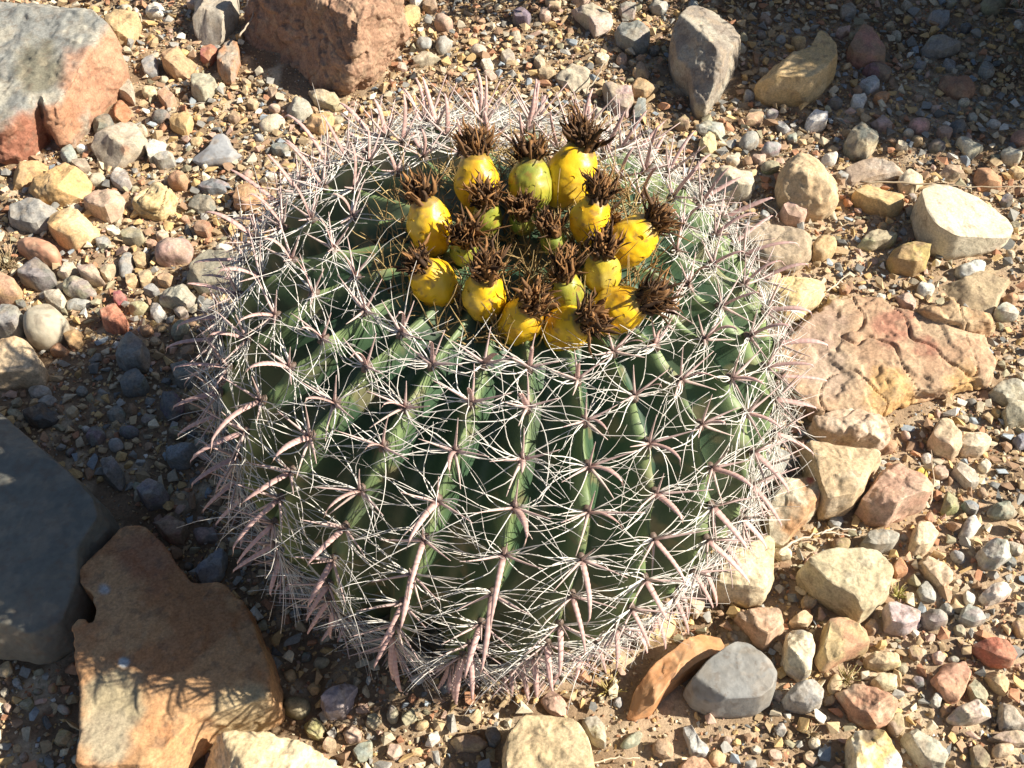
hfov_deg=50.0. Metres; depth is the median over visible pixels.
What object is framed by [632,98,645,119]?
pebble
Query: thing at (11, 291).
stone
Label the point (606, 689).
weed
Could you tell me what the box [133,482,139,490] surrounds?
pebble
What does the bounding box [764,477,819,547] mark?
stone
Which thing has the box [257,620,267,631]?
pebble
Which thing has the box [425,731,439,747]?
pebble
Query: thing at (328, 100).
stone
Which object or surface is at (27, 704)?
pebble
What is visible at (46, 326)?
stone
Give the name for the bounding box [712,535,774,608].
stone
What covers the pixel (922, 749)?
stone
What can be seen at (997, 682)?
stone
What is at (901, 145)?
pebble
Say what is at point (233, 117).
pebble
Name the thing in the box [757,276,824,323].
stone
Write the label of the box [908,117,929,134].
pebble
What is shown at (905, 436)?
pebble
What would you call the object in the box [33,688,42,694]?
pebble
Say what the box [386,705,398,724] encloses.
pebble
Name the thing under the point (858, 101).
pebble
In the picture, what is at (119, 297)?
pebble
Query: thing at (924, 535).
stone
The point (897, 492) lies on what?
stone
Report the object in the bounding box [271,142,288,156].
pebble
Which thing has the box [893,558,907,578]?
pebble
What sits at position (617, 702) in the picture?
pebble
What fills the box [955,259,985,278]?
stone
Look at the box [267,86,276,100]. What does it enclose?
pebble
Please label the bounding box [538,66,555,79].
pebble
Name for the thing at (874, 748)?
stone
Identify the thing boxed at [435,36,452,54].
pebble
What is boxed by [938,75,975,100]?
stone
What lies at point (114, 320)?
stone
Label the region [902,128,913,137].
pebble
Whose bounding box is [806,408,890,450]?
stone
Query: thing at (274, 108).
pebble
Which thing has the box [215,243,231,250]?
pebble
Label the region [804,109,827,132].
pebble
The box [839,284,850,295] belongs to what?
pebble
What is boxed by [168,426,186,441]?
pebble
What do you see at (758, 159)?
pebble
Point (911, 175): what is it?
stone
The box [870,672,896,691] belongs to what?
stone
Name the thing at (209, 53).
pebble
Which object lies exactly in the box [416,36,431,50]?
pebble
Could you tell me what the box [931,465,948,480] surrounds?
pebble
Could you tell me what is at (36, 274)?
stone
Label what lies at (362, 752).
stone
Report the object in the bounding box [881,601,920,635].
stone
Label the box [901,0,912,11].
pebble
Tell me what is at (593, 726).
stone
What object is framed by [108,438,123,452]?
pebble
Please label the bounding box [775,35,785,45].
pebble
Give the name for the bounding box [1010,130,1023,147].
pebble
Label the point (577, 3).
pebble
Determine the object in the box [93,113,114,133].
pebble
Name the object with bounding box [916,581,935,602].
stone
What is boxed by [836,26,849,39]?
pebble
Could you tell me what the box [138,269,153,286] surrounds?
pebble
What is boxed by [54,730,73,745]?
pebble
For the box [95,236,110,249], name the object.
pebble
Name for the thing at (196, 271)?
stone
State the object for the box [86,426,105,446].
pebble
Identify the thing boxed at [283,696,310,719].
stone
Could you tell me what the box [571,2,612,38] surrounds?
stone
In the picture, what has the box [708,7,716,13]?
pebble
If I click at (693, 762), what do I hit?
stone
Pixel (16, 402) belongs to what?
pebble
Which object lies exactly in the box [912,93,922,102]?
pebble
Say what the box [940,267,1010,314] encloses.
stone
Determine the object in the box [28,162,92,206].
stone
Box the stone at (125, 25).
[105,9,141,46]
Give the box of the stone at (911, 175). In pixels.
[897,169,922,193]
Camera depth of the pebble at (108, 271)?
1.08 m
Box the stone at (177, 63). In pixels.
[161,46,196,80]
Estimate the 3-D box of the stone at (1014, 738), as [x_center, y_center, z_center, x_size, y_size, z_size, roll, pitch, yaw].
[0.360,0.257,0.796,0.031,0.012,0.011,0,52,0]
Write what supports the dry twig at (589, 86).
on the ground
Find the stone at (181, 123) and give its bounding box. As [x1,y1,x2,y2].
[169,111,193,135]
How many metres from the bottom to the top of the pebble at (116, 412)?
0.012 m
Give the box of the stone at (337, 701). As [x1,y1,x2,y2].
[320,683,357,720]
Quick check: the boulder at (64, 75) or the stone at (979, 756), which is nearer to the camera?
the stone at (979, 756)
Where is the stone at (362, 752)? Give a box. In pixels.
[353,740,372,762]
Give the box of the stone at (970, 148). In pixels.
[955,136,982,159]
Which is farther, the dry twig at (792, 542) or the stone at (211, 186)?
the stone at (211, 186)
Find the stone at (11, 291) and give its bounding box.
[0,272,23,305]
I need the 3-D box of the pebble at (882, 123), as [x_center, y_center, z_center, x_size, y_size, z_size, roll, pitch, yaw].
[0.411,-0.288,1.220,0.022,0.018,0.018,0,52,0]
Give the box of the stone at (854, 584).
[795,547,893,622]
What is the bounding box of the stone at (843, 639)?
[813,617,869,672]
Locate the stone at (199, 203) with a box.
[188,194,216,213]
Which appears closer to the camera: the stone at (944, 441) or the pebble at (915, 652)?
the pebble at (915, 652)
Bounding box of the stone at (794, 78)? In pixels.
[754,31,837,106]
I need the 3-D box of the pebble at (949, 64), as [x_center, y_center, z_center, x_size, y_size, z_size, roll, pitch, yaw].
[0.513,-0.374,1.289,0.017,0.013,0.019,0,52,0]
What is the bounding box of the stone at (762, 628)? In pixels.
[734,607,783,650]
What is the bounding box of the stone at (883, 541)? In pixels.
[858,529,899,554]
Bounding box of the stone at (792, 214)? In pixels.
[779,201,806,226]
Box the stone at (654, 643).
[636,608,675,647]
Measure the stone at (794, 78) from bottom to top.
0.062 m
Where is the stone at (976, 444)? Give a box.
[959,432,991,457]
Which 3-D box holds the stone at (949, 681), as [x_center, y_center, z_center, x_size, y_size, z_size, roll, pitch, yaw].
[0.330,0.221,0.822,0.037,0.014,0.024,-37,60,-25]
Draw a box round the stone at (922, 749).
[900,729,948,767]
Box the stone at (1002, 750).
[991,743,1013,758]
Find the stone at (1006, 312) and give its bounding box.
[993,302,1018,321]
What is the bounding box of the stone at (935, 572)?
[918,556,952,587]
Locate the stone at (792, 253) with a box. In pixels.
[737,221,811,273]
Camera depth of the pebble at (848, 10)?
1.34 m
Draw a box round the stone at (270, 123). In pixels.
[259,113,284,132]
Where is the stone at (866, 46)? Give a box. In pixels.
[846,24,885,70]
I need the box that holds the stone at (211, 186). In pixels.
[198,178,229,194]
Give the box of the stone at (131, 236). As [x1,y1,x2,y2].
[120,227,145,246]
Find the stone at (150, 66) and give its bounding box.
[141,55,158,78]
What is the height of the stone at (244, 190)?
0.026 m
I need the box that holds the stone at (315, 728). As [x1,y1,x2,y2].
[304,718,326,740]
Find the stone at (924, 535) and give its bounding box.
[908,521,938,555]
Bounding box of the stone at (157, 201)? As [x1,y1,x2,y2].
[132,182,178,221]
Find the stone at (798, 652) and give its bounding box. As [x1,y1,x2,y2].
[780,630,814,681]
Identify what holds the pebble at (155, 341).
on the ground
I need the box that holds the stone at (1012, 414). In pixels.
[1000,399,1023,428]
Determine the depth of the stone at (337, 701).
0.80 m
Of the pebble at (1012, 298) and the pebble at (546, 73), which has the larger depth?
the pebble at (546, 73)
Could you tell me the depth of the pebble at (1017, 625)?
0.84 m
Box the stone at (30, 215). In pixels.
[8,197,57,233]
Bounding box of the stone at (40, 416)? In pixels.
[23,403,58,428]
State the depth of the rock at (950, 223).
1.09 m
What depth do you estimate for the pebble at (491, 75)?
1.27 m
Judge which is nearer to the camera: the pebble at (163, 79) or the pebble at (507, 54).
the pebble at (163, 79)
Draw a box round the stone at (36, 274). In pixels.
[17,257,56,291]
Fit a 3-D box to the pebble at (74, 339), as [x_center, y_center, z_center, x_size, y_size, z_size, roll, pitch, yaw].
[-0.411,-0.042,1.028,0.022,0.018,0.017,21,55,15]
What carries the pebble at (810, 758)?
on the ground
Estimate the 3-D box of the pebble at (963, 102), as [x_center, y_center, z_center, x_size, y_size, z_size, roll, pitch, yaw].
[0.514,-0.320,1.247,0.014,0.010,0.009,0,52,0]
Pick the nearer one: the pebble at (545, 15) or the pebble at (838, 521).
the pebble at (838, 521)
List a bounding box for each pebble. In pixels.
[0,661,13,677]
[0,688,8,697]
[3,703,12,713]
[7,409,21,419]
[11,397,22,407]
[12,677,21,687]
[16,299,26,308]
[19,697,35,710]
[19,752,28,763]
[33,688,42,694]
[38,394,57,407]
[47,682,57,693]
[50,343,69,357]
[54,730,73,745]
[57,262,78,278]
[57,704,70,714]
[60,144,76,164]
[61,436,71,446]
[63,329,84,349]
[65,448,75,457]
[66,405,79,418]
[69,203,80,208]
[71,158,90,173]
[76,144,87,153]
[76,386,88,396]
[82,426,89,432]
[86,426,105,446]
[89,172,105,188]
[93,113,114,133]
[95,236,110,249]
[99,263,116,281]
[105,225,120,235]
[107,405,125,422]
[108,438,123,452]
[110,167,131,191]
[113,290,126,306]
[119,4,131,10]
[119,425,138,438]
[125,273,139,288]
[129,301,149,315]
[133,251,149,268]
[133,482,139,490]
[138,124,147,137]
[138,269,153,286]
[140,324,153,336]
[141,413,158,426]
[142,85,157,98]
[143,283,159,296]
[145,2,164,19]
[146,239,156,248]
[150,303,166,322]
[150,336,160,346]
[151,109,169,124]
[153,151,175,169]
[155,229,168,241]
[157,272,176,287]
[158,87,176,109]
[159,76,168,83]
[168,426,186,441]
[171,319,188,340]
[173,305,188,318]
[181,215,189,225]
[182,271,187,277]
[183,562,193,570]
[186,0,194,8]
[191,136,202,146]
[194,220,212,237]
[200,44,217,65]
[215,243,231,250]
[228,110,239,123]
[241,78,250,84]
[242,169,252,178]
[247,98,258,110]
[253,119,259,128]
[254,133,263,141]
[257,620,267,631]
[265,172,276,180]
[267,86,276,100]
[268,103,279,113]
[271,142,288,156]
[283,669,296,682]
[301,652,311,662]
[307,682,320,695]
[313,657,328,669]
[322,736,335,752]
[334,115,342,124]
[343,725,361,743]
[366,713,381,729]
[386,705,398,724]
[387,744,402,760]
[397,62,407,71]
[404,5,420,26]
[410,0,422,7]
[411,747,422,756]
[415,719,428,731]
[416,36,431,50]
[422,0,436,13]
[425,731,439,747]
[434,13,452,31]
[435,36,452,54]
[446,69,454,76]
[470,43,485,57]
[481,58,493,70]
[483,69,496,80]
[485,726,500,747]
[500,48,514,67]
[509,30,520,42]
[512,7,530,27]
[534,54,544,69]
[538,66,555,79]
[539,7,550,22]
[545,0,561,10]
[573,0,590,7]
[595,52,608,65]
[613,697,622,707]
[616,52,626,65]
[618,1,635,21]
[632,61,649,80]
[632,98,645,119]
[648,0,667,15]
[649,45,659,56]
[652,738,673,759]
[673,114,689,130]
[687,0,698,6]
[698,131,716,153]
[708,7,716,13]
[709,750,725,766]
[723,736,732,744]
[725,154,739,166]
[727,631,737,641]
[739,131,758,151]
[740,43,746,53]
[743,89,754,101]
[744,111,763,126]
[750,745,760,754]
[752,154,765,165]
[754,197,762,207]
[756,30,765,40]
[758,12,771,26]
[758,67,768,77]
[759,210,769,221]
[760,160,779,174]
[761,141,780,157]
[764,108,778,118]
[768,749,781,760]
[772,690,782,701]
[774,545,791,561]
[774,723,786,736]
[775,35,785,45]
[775,121,790,134]
[787,132,796,142]
[791,36,805,50]
[801,595,816,609]
[803,751,817,766]
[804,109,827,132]
[808,737,820,749]
[821,151,837,166]
[823,695,835,706]
[826,96,842,110]
[827,294,835,303]
[828,516,843,530]
[831,537,850,547]
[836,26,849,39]
[836,170,848,180]
[839,2,855,20]
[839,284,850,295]
[850,93,866,109]
[859,75,879,95]
[865,619,877,635]
[871,115,891,132]
[872,91,889,105]
[876,293,885,299]
[877,222,886,229]
[880,438,897,454]
[883,21,895,32]
[891,30,901,42]
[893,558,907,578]
[895,140,907,151]
[895,292,915,310]
[897,663,907,674]
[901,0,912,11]
[901,430,910,441]
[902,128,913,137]
[907,193,916,202]
[907,645,922,660]
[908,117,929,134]
[910,676,923,688]
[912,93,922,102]
[912,135,922,146]
[913,60,925,70]
[916,281,934,298]
[916,466,927,476]
[921,452,930,464]
[924,512,934,522]
[927,138,945,153]
[929,692,941,708]
[930,105,940,114]
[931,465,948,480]
[931,651,945,664]
[936,125,952,138]
[939,603,954,615]
[942,58,955,72]
[946,0,956,8]
[948,656,958,662]
[949,119,965,133]
[950,550,964,564]
[953,624,965,636]
[957,415,968,422]
[958,98,970,107]
[959,22,971,34]
[961,500,978,515]
[963,590,974,605]
[964,52,975,59]
[965,398,976,406]
[967,112,977,121]
[977,487,986,498]
[978,61,994,79]
[978,458,990,473]
[979,85,991,96]
[980,0,1005,15]
[984,312,993,325]
[986,119,1000,128]
[999,193,1012,207]
[1000,146,1021,165]
[1002,292,1017,304]
[1005,250,1014,258]
[1005,556,1016,567]
[1008,165,1023,179]
[1009,541,1023,556]
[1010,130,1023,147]
[1011,221,1020,229]
[1011,618,1023,637]
[1012,433,1023,450]
[1013,19,1023,32]
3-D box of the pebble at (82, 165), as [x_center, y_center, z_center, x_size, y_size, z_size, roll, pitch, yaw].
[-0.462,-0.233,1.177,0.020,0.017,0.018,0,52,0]
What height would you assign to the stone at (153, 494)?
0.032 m
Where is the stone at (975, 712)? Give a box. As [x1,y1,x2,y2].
[946,699,991,725]
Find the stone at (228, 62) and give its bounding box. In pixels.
[217,40,240,85]
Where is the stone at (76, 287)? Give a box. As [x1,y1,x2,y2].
[62,276,96,299]
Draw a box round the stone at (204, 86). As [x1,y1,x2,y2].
[190,73,217,103]
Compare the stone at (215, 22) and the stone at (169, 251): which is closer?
the stone at (169, 251)
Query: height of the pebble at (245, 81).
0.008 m
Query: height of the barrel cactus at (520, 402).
0.414 m
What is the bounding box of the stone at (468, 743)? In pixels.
[450,734,487,752]
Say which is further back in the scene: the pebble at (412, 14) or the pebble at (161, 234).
the pebble at (412, 14)
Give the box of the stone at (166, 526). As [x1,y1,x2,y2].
[153,515,189,544]
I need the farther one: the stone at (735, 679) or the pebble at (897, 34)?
the pebble at (897, 34)
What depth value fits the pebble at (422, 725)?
0.80 m
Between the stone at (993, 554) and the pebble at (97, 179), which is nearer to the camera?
the stone at (993, 554)
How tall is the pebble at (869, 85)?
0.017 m
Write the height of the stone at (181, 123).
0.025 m
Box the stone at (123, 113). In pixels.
[114,100,133,122]
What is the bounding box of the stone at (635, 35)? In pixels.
[614,20,649,56]
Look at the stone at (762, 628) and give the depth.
0.83 m
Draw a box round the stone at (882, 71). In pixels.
[862,62,892,81]
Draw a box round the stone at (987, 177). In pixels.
[973,168,1001,191]
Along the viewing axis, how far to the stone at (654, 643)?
0.84 m
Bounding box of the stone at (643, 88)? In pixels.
[631,78,657,98]
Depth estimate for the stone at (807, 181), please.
1.12 m
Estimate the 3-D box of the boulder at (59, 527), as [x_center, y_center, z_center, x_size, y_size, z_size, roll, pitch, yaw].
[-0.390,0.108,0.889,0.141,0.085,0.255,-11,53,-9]
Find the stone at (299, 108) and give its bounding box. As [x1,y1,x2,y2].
[287,96,312,120]
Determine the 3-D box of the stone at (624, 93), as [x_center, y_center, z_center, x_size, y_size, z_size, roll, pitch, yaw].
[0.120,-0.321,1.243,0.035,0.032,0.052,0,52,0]
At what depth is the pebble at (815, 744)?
0.79 m
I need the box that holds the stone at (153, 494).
[136,478,169,510]
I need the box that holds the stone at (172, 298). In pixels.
[159,284,198,312]
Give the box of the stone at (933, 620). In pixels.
[920,609,947,631]
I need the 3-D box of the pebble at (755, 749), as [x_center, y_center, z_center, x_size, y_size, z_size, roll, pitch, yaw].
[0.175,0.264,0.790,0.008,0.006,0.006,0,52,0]
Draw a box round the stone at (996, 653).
[972,637,1017,669]
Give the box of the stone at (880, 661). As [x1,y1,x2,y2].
[862,651,900,672]
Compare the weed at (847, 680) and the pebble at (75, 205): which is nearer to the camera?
the weed at (847, 680)
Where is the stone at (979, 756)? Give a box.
[969,744,990,767]
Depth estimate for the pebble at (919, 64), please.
1.28 m
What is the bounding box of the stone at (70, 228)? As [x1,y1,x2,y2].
[47,207,100,250]
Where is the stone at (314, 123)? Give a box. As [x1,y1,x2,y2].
[306,112,333,135]
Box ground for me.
[0,0,1023,767]
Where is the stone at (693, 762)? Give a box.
[678,756,711,767]
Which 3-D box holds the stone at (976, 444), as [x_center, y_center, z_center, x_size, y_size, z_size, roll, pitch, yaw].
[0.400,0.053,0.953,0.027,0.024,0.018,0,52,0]
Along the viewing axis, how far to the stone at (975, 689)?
0.81 m
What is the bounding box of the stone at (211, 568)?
[195,548,227,582]
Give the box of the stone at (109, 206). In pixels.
[83,189,127,224]
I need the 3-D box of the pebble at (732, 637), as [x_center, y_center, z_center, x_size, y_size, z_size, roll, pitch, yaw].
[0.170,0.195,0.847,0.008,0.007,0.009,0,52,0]
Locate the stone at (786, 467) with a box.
[758,448,793,493]
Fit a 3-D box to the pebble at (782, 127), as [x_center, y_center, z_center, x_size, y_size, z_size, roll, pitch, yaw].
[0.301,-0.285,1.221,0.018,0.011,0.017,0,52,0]
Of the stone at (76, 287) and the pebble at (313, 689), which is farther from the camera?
the stone at (76, 287)
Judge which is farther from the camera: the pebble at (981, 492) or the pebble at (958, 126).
the pebble at (958, 126)
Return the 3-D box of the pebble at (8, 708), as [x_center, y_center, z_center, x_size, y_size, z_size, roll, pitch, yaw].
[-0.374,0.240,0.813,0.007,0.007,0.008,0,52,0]
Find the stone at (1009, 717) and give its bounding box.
[996,703,1023,731]
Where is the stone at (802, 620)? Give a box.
[789,610,812,629]
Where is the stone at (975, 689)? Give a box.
[966,679,988,703]
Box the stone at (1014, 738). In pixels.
[987,730,1023,747]
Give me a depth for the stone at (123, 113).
1.23 m
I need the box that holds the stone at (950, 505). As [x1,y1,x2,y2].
[940,492,958,515]
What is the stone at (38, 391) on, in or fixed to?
on the ground
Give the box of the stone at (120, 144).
[90,122,147,170]
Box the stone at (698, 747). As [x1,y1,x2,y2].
[683,725,708,758]
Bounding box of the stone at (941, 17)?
[926,9,949,29]
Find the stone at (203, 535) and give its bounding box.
[193,527,218,544]
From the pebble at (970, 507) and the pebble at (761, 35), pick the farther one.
the pebble at (761, 35)
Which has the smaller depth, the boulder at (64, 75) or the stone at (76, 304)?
the stone at (76, 304)
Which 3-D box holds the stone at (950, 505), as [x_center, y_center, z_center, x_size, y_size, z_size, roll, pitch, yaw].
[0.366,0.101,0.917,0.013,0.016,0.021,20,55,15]
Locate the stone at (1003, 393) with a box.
[988,378,1023,406]
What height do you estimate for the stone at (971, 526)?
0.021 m
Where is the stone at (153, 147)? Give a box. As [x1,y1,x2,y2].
[145,139,166,163]
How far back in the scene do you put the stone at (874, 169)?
1.17 m
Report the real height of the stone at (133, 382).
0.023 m
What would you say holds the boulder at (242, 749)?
on the ground
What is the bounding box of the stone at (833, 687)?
[827,673,842,695]
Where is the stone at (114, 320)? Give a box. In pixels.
[99,303,129,334]
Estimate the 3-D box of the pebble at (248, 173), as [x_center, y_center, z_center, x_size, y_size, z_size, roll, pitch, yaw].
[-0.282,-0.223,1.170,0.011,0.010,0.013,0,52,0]
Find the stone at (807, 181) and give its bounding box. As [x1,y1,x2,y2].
[774,152,838,221]
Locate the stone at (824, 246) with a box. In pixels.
[811,234,836,262]
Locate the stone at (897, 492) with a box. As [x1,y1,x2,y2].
[854,463,933,528]
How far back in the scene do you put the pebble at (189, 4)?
1.36 m
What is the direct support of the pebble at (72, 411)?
on the ground
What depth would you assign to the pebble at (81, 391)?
0.99 m
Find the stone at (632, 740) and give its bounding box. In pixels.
[620,731,641,748]
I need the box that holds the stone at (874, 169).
[842,157,902,186]
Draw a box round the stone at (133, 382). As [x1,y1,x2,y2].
[119,368,149,397]
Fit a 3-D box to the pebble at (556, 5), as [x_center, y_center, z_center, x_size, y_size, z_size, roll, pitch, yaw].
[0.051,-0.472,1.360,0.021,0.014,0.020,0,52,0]
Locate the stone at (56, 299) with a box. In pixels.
[44,289,66,310]
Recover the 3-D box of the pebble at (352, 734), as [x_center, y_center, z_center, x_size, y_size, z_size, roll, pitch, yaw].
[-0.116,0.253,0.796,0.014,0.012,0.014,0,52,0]
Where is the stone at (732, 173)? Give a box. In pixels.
[710,165,755,201]
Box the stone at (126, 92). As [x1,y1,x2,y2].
[119,79,135,105]
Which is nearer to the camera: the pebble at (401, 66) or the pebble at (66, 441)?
the pebble at (66, 441)
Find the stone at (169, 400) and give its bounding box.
[160,391,184,421]
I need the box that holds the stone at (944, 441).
[926,418,962,460]
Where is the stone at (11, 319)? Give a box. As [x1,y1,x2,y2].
[0,304,24,338]
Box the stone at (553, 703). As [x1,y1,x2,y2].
[540,692,566,716]
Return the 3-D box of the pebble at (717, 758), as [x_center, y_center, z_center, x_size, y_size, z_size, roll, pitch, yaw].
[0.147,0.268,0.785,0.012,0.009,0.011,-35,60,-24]
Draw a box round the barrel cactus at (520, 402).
[166,68,827,717]
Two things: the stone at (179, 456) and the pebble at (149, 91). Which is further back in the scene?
the pebble at (149, 91)
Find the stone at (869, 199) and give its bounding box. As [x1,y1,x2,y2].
[851,185,903,217]
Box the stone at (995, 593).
[978,581,1011,605]
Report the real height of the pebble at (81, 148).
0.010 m
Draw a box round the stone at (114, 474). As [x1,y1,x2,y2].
[100,456,125,491]
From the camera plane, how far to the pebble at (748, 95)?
1.25 m
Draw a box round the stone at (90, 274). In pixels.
[77,263,104,287]
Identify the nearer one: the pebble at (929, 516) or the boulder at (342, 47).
the pebble at (929, 516)
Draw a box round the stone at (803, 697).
[781,679,823,714]
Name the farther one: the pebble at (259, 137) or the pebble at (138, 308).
the pebble at (259, 137)
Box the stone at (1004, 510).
[986,501,1017,519]
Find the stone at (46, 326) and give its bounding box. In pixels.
[23,304,69,352]
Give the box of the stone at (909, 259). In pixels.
[885,241,930,276]
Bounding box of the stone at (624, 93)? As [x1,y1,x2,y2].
[602,81,633,118]
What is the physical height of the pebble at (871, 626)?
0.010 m
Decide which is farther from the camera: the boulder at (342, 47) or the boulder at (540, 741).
the boulder at (342, 47)
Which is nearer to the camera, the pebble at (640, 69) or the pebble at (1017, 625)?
the pebble at (1017, 625)
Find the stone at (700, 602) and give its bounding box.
[687,586,704,618]
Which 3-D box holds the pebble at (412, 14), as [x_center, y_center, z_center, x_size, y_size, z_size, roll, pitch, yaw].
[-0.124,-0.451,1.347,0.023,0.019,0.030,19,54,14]
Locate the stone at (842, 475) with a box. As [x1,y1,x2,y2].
[798,440,880,520]
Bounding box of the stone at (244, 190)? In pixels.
[233,182,260,211]
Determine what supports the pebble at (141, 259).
on the ground
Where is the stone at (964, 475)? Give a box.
[950,462,978,489]
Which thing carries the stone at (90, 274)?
on the ground
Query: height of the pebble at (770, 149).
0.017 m
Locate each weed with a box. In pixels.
[0,237,24,271]
[594,673,626,699]
[800,720,820,742]
[838,663,860,686]
[892,582,912,601]
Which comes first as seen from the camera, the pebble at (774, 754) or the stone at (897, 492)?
the pebble at (774, 754)
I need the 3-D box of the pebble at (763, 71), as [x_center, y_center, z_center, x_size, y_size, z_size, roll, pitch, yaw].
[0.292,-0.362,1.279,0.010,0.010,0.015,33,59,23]
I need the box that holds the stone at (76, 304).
[66,298,92,310]
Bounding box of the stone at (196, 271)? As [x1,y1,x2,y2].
[187,249,250,295]
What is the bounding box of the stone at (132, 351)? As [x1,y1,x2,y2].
[115,331,150,372]
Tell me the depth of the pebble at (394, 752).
0.79 m
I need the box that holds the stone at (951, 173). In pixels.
[939,164,965,181]
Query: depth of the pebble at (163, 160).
1.18 m
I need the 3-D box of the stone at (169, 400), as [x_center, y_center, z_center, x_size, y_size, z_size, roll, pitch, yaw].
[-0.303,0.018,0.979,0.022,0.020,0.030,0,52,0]
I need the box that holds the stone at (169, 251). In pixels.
[154,237,193,266]
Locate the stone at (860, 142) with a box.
[843,122,878,161]
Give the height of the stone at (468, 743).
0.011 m
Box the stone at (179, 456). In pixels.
[166,442,199,470]
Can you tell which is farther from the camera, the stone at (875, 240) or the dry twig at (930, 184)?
the dry twig at (930, 184)
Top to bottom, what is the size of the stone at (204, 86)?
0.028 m
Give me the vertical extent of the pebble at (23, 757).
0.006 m
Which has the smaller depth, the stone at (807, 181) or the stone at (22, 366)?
the stone at (22, 366)
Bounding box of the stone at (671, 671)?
[627,634,723,720]
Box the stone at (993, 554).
[975,538,1010,570]
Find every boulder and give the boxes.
[0,2,129,164]
[0,413,119,664]
[205,730,342,767]
[241,0,410,95]
[502,715,594,767]
[668,5,740,120]
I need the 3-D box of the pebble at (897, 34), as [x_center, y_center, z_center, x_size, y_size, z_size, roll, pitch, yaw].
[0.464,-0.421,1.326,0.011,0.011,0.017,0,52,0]
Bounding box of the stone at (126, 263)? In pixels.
[118,252,133,278]
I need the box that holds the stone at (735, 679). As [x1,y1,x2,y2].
[683,642,776,717]
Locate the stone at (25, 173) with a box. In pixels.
[12,160,48,189]
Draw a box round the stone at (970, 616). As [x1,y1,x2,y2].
[957,604,985,627]
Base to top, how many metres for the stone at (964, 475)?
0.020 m
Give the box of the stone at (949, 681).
[930,661,971,704]
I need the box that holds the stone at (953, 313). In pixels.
[914,300,992,337]
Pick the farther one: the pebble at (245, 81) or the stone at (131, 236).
the pebble at (245, 81)
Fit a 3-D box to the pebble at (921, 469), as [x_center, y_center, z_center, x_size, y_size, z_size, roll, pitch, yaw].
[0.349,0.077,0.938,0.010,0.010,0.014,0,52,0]
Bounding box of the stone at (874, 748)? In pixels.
[845,729,902,767]
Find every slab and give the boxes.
[72,526,284,767]
[772,296,995,421]
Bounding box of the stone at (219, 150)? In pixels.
[192,133,241,167]
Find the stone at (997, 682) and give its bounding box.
[984,671,1008,696]
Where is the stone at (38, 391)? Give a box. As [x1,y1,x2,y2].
[28,385,51,398]
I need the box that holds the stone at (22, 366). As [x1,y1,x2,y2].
[0,336,48,390]
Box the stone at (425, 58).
[413,51,440,67]
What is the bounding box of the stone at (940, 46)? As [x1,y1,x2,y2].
[920,34,960,59]
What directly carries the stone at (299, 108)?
on the ground
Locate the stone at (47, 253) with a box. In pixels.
[17,237,61,266]
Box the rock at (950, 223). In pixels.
[910,184,1012,260]
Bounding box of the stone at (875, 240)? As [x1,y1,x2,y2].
[857,229,896,251]
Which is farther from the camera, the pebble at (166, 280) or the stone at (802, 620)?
the pebble at (166, 280)
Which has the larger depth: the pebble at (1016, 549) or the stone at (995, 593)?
the pebble at (1016, 549)
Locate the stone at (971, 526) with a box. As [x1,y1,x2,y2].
[958,515,980,539]
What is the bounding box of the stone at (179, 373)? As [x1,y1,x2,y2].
[170,360,196,388]
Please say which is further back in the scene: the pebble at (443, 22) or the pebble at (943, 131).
the pebble at (443, 22)
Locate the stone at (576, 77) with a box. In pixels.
[554,63,590,93]
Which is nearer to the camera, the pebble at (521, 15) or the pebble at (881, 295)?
the pebble at (881, 295)
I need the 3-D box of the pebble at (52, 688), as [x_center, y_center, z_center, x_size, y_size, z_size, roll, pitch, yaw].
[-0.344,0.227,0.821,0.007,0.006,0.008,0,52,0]
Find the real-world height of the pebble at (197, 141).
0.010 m
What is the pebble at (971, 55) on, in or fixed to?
on the ground
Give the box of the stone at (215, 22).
[192,0,239,45]
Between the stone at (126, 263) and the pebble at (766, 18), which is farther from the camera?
the pebble at (766, 18)
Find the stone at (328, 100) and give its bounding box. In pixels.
[308,89,343,111]
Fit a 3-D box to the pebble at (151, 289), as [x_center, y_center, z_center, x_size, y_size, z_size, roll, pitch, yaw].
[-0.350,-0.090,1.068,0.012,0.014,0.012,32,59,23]
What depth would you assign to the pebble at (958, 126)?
1.22 m
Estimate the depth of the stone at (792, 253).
1.08 m
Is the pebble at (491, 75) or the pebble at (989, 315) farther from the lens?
the pebble at (491, 75)
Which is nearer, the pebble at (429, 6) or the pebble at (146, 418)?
the pebble at (146, 418)
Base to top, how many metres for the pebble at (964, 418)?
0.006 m
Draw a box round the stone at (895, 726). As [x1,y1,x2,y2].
[886,712,904,737]
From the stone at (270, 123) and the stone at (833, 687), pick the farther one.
the stone at (270, 123)
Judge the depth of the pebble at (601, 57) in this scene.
1.29 m
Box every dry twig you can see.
[238,11,253,36]
[586,62,603,93]
[594,756,639,763]
[777,532,849,553]
[820,527,855,534]
[825,273,849,291]
[860,181,1023,187]
[929,450,934,504]
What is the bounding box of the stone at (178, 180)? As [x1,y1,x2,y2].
[167,170,189,191]
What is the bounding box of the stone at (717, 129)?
[695,120,728,141]
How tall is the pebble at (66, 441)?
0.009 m
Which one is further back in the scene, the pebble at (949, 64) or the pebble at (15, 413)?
the pebble at (949, 64)
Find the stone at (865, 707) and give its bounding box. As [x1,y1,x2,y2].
[835,684,898,729]
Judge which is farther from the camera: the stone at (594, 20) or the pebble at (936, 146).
the stone at (594, 20)
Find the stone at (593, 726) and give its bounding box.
[582,715,605,748]
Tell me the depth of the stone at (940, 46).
1.30 m

